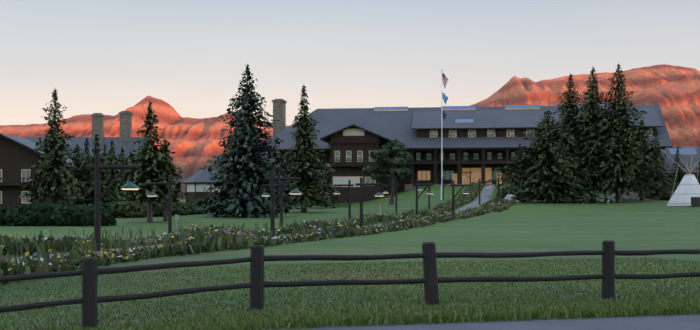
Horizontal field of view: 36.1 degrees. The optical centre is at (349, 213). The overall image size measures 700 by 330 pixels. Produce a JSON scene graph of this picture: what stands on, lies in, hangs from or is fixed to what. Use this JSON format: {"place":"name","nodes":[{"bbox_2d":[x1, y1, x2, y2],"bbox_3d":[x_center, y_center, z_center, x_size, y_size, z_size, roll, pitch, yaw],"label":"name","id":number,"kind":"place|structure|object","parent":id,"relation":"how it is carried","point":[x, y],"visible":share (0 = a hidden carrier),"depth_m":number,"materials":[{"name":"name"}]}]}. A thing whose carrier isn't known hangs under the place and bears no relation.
{"place":"outdoors","nodes":[
{"label":"outdoors","id":0,"kind":"place"},
{"bbox_2d":[0,96,287,199],"bbox_3d":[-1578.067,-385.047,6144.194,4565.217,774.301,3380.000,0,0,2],"label":"mountain","id":1,"kind":"structure","parent":0,"point":[194,146],"depth_m":6351.82,"materials":[{"name":"stone"}]},
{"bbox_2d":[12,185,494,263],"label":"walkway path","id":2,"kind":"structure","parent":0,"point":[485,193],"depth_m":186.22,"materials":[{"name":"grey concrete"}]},
{"bbox_2d":[0,185,699,329],"bbox_3d":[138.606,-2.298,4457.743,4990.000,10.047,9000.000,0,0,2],"label":"ground","id":3,"kind":"structure","parent":0,"point":[574,226],"depth_m":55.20,"materials":[{"name":"green plant"}]},
{"bbox_2d":[0,133,82,206],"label":"building","id":4,"kind":"structure","parent":3,"relation":"on","point":[19,158],"depth_m":187.88,"materials":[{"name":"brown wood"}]},
{"bbox_2d":[17,89,88,204],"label":"fir tree","id":5,"kind":"object","parent":3,"relation":"on","point":[58,185],"visible":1,"depth_m":140.38,"materials":[{"name":"green plant"}]},
{"bbox_2d":[0,203,116,225],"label":"hedge","id":6,"kind":"object","parent":3,"relation":"on","point":[36,214],"visible":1,"depth_m":99.59,"materials":[{"name":"green plant"}]},
{"bbox_2d":[60,143,93,205],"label":"fir tree","id":7,"kind":"object","parent":3,"relation":"on","point":[77,157],"visible":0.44,"depth_m":150.68,"materials":[{"name":"green plant"}]},
{"bbox_2d":[71,138,92,181],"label":"tree","id":8,"kind":"object","parent":3,"relation":"on","point":[87,144],"visible":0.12,"depth_m":176.19,"materials":[{"name":"green plant"}]},
{"bbox_2d":[23,111,148,179],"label":"annex building","id":9,"kind":"structure","parent":3,"relation":"on","point":[124,138],"depth_m":300.27,"materials":[{"name":"grey wood"}]},
{"bbox_2d":[88,143,109,202],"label":"tree","id":10,"kind":"object","parent":3,"relation":"on","point":[104,152],"visible":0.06,"depth_m":206.40,"materials":[{"name":"green plant"}]},
{"bbox_2d":[72,134,128,204],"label":"fir tree","id":11,"kind":"object","parent":3,"relation":"on","point":[104,177],"visible":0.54,"depth_m":150.73,"materials":[{"name":"green plant"}]},
{"bbox_2d":[86,154,139,251],"bbox_3d":[-9.728,-0.106,44.020,2.279,4.700,0.838,0,0,2],"label":"lamp post","id":12,"kind":"object","parent":3,"relation":"on","point":[96,167],"visible":0.96,"depth_m":44.09,"materials":[{"name":"brown"}]},
{"bbox_2d":[101,140,131,202],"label":"fir tree","id":13,"kind":"object","parent":3,"relation":"on","point":[113,173],"visible":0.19,"depth_m":160.85,"materials":[{"name":"green plant"}]},
{"bbox_2d":[116,146,128,185],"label":"tree","id":14,"kind":"object","parent":3,"relation":"on","point":[122,156],"visible":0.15,"depth_m":186.09,"materials":[{"name":"green plant"}]},
{"bbox_2d":[119,151,138,201],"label":"fir tree","id":15,"kind":"object","parent":3,"relation":"on","point":[130,152],"visible":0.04,"depth_m":165.72,"materials":[{"name":"green plant"}]},
{"bbox_2d":[117,100,180,221],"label":"fir tree","id":16,"kind":"object","parent":3,"relation":"on","point":[149,170],"visible":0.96,"depth_m":108.15,"materials":[{"name":"green plant"}]},
{"bbox_2d":[146,176,175,233],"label":"lamp post","id":17,"kind":"object","parent":3,"relation":"on","point":[169,183],"visible":0.94,"depth_m":79.42,"materials":[{"name":"brown"}]},
{"bbox_2d":[108,197,226,217],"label":"shrubs","id":18,"kind":"object","parent":3,"relation":"on","point":[131,209],"visible":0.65,"depth_m":131.60,"materials":[{"name":"green plant"}]},
{"bbox_2d":[155,139,186,220],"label":"fir tree","id":19,"kind":"object","parent":3,"relation":"on","point":[179,195],"visible":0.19,"depth_m":112.54,"materials":[{"name":"green plant"}]},
{"bbox_2d":[182,168,223,202],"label":"pavilion","id":20,"kind":"structure","parent":3,"relation":"on","point":[197,182],"depth_m":229.50,"materials":[{"name":"grey wood"}]},
{"bbox_2d":[0,181,519,284],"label":"flower beds","id":21,"kind":"object","parent":3,"relation":"on","point":[198,240],"visible":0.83,"depth_m":54.50,"materials":[{"name":"green plant"}]},
{"bbox_2d":[261,180,285,226],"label":"lamp post","id":22,"kind":"object","parent":3,"relation":"on","point":[281,185],"visible":0.92,"depth_m":92.77,"materials":[{"name":"brown"}]},
{"bbox_2d":[265,170,302,236],"bbox_3d":[-3.958,-0.273,64.040,2.279,4.700,0.838,0,0,2],"label":"lamp post","id":23,"kind":"object","parent":3,"relation":"on","point":[273,178],"visible":0.96,"depth_m":64.11,"materials":[{"name":"brown"}]},
{"bbox_2d":[275,172,300,209],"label":"tree","id":24,"kind":"object","parent":3,"relation":"on","point":[289,208],"visible":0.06,"depth_m":205.26,"materials":[{"name":"green plant"}]},
{"bbox_2d":[276,85,337,211],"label":"fir tree","id":25,"kind":"object","parent":3,"relation":"on","point":[312,176],"visible":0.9,"depth_m":149.16,"materials":[{"name":"green plant"}]},
{"bbox_2d":[314,166,346,208],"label":"tree","id":26,"kind":"object","parent":3,"relation":"on","point":[329,194],"visible":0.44,"depth_m":224.48,"materials":[{"name":"green plant"}]},
{"bbox_2d":[333,180,353,220],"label":"lamp post","id":27,"kind":"object","parent":3,"relation":"on","point":[349,184],"visible":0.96,"depth_m":114.01,"materials":[{"name":"brown"}]},
{"bbox_2d":[0,240,699,327],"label":"fence","id":28,"kind":"object","parent":3,"relation":"on","point":[90,299],"visible":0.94,"depth_m":21.69,"materials":[{"name":"brown wood"}]},
{"bbox_2d":[355,177,383,227],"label":"lamp post","id":29,"kind":"object","parent":3,"relation":"on","point":[361,184],"visible":0.96,"depth_m":83.37,"materials":[{"name":"brown"}]},
{"bbox_2d":[383,182,399,213],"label":"lamp post","id":30,"kind":"object","parent":3,"relation":"on","point":[395,186],"visible":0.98,"depth_m":137.72,"materials":[{"name":"brown"}]},
{"bbox_2d":[128,199,661,222],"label":"tree litter","id":31,"kind":"object","parent":3,"relation":"on","point":[632,201],"visible":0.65,"depth_m":182.92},
{"bbox_2d":[193,62,297,217],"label":"blue spruce tree","id":32,"kind":"object","parent":31,"relation":"on","point":[242,190],"visible":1,"depth_m":128.78,"materials":[{"name":"green plant"}]},
{"bbox_2d":[362,140,411,204],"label":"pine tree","id":33,"kind":"object","parent":31,"relation":"on","point":[397,163],"visible":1,"depth_m":179.40,"materials":[{"name":"green plant"}]},
{"bbox_2d":[536,73,595,194],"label":"tree","id":34,"kind":"object","parent":31,"relation":"on","point":[569,124],"visible":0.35,"depth_m":192.87,"materials":[{"name":"green plant"}]},
{"bbox_2d":[576,64,664,201],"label":"tree","id":35,"kind":"object","parent":31,"relation":"on","point":[628,159],"visible":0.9,"depth_m":187.11,"materials":[{"name":"green plant"}]},
{"bbox_2d":[412,180,433,214],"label":"lamp post","id":36,"kind":"object","parent":3,"relation":"on","point":[426,185],"visible":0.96,"depth_m":110.53,"materials":[{"name":"brown"}]},
{"bbox_2d":[418,180,431,207],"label":"lamp post","id":37,"kind":"object","parent":3,"relation":"on","point":[427,191],"visible":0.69,"depth_m":159.91,"materials":[{"name":"brown"}]},
{"bbox_2d":[441,70,447,199],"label":"flagpole","id":38,"kind":"object","parent":3,"relation":"on","point":[444,96],"visible":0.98,"depth_m":199.40,"materials":[{"name":"white metal"}]},
{"bbox_2d":[441,177,451,200],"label":"lamp post","id":39,"kind":"object","parent":3,"relation":"on","point":[443,180],"visible":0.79,"depth_m":197.15,"materials":[{"name":"brown"}]},
{"bbox_2d":[449,180,469,213],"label":"lamp post","id":40,"kind":"object","parent":3,"relation":"on","point":[453,196],"visible":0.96,"depth_m":119.34,"materials":[{"name":"brown"}]},
{"bbox_2d":[462,170,471,188],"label":"lamp post","id":41,"kind":"object","parent":3,"relation":"on","point":[470,172],"visible":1,"depth_m":227.31,"materials":[{"name":"brown"}]},
{"bbox_2d":[264,99,671,202],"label":"lodge","id":42,"kind":"structure","parent":3,"relation":"on","point":[481,143],"depth_m":250.56,"materials":[{"name":"brown wood"}]},
{"bbox_2d":[477,179,490,204],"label":"lamp post","id":43,"kind":"object","parent":3,"relation":"on","point":[479,182],"visible":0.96,"depth_m":173.72,"materials":[{"name":"brown"}]},
{"bbox_2d":[488,178,500,193],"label":"lamp post","id":44,"kind":"object","parent":3,"relation":"on","point":[498,180],"visible":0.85,"depth_m":187.45,"materials":[{"name":"brown"}]},
{"bbox_2d":[505,194,518,202],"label":"boulder","id":45,"kind":"object","parent":3,"relation":"on","point":[509,196],"visible":0.29,"depth_m":182.54,"materials":[{"name":"stone"}]},
{"bbox_2d":[508,144,524,187],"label":"tree","id":46,"kind":"object","parent":3,"relation":"on","point":[520,152],"visible":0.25,"depth_m":220.54,"materials":[{"name":"green plant"}]},
{"bbox_2d":[516,149,535,194],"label":"tree","id":47,"kind":"object","parent":3,"relation":"on","point":[525,170],"visible":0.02,"depth_m":203.76,"materials":[{"name":"green plant"}]},
{"bbox_2d":[485,110,619,203],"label":"tree","id":48,"kind":"object","parent":3,"relation":"on","point":[543,180],"visible":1,"depth_m":183.21,"materials":[{"name":"green plant"}]},
{"bbox_2d":[562,67,634,201],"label":"tree","id":49,"kind":"object","parent":3,"relation":"on","point":[589,120],"visible":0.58,"depth_m":189.11,"materials":[{"name":"green plant"}]},
{"bbox_2d":[601,196,614,202],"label":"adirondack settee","id":50,"kind":"object","parent":3,"relation":"on","point":[608,200],"visible":0.5,"depth_m":184.82,"materials":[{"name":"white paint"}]},
{"bbox_2d":[631,118,677,199],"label":"tree","id":51,"kind":"object","parent":3,"relation":"on","point":[650,160],"visible":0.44,"depth_m":197.34,"materials":[{"name":"green plant"}]},
{"bbox_2d":[634,130,677,199],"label":"tree","id":52,"kind":"object","parent":3,"relation":"on","point":[665,183],"visible":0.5,"depth_m":222.08,"materials":[{"name":"green plant"}]},
{"bbox_2d":[638,190,674,200],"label":"shrubs","id":53,"kind":"object","parent":3,"relation":"on","point":[667,197],"visible":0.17,"depth_m":226.48,"materials":[{"name":"green plant"}]},
{"bbox_2d":[663,147,688,191],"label":"tree","id":54,"kind":"object","parent":3,"relation":"on","point":[680,172],"visible":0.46,"depth_m":232.41,"materials":[{"name":"green plant"}]},
{"bbox_2d":[661,148,699,189],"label":"building","id":55,"kind":"structure","parent":3,"relation":"on","point":[687,154],"depth_m":269.71,"materials":[{"name":"grey"}]},
{"bbox_2d":[666,154,699,205],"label":"tipi","id":56,"kind":"object","parent":3,"relation":"on","point":[687,192],"visible":0.94,"depth_m":168.83,"materials":[{"name":"fabric"}]},
{"bbox_2d":[695,162,699,180],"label":"tree","id":57,"kind":"object","parent":3,"relation":"on","point":[698,172],"visible":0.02,"depth_m":227.56,"materials":[{"name":"green plant"}]},
{"bbox_2d":[0,0,699,125],"label":"sky","id":58,"kind":"structure","parent":0,"point":[105,57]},
{"bbox_2d":[309,314,699,329],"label":"road","id":59,"kind":"structure","parent":0,"point":[679,322],"depth_m":17.93,"materials":[{"name":"grey asphalt"}]},
{"bbox_2d":[470,64,699,106],"bbox_3d":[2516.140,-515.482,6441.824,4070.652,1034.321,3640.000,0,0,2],"label":"mountain","id":60,"kind":"structure","parent":0,"point":[514,90],"depth_m":7083.73,"materials":[{"name":"stone"}]},
{"bbox_2d":[607,76,699,147],"bbox_3d":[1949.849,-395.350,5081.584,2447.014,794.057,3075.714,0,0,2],"label":"mountain","id":61,"kind":"structure","parent":0,"point":[678,101],"depth_m":5407.46,"materials":[{"name":"stone"}]}
]}

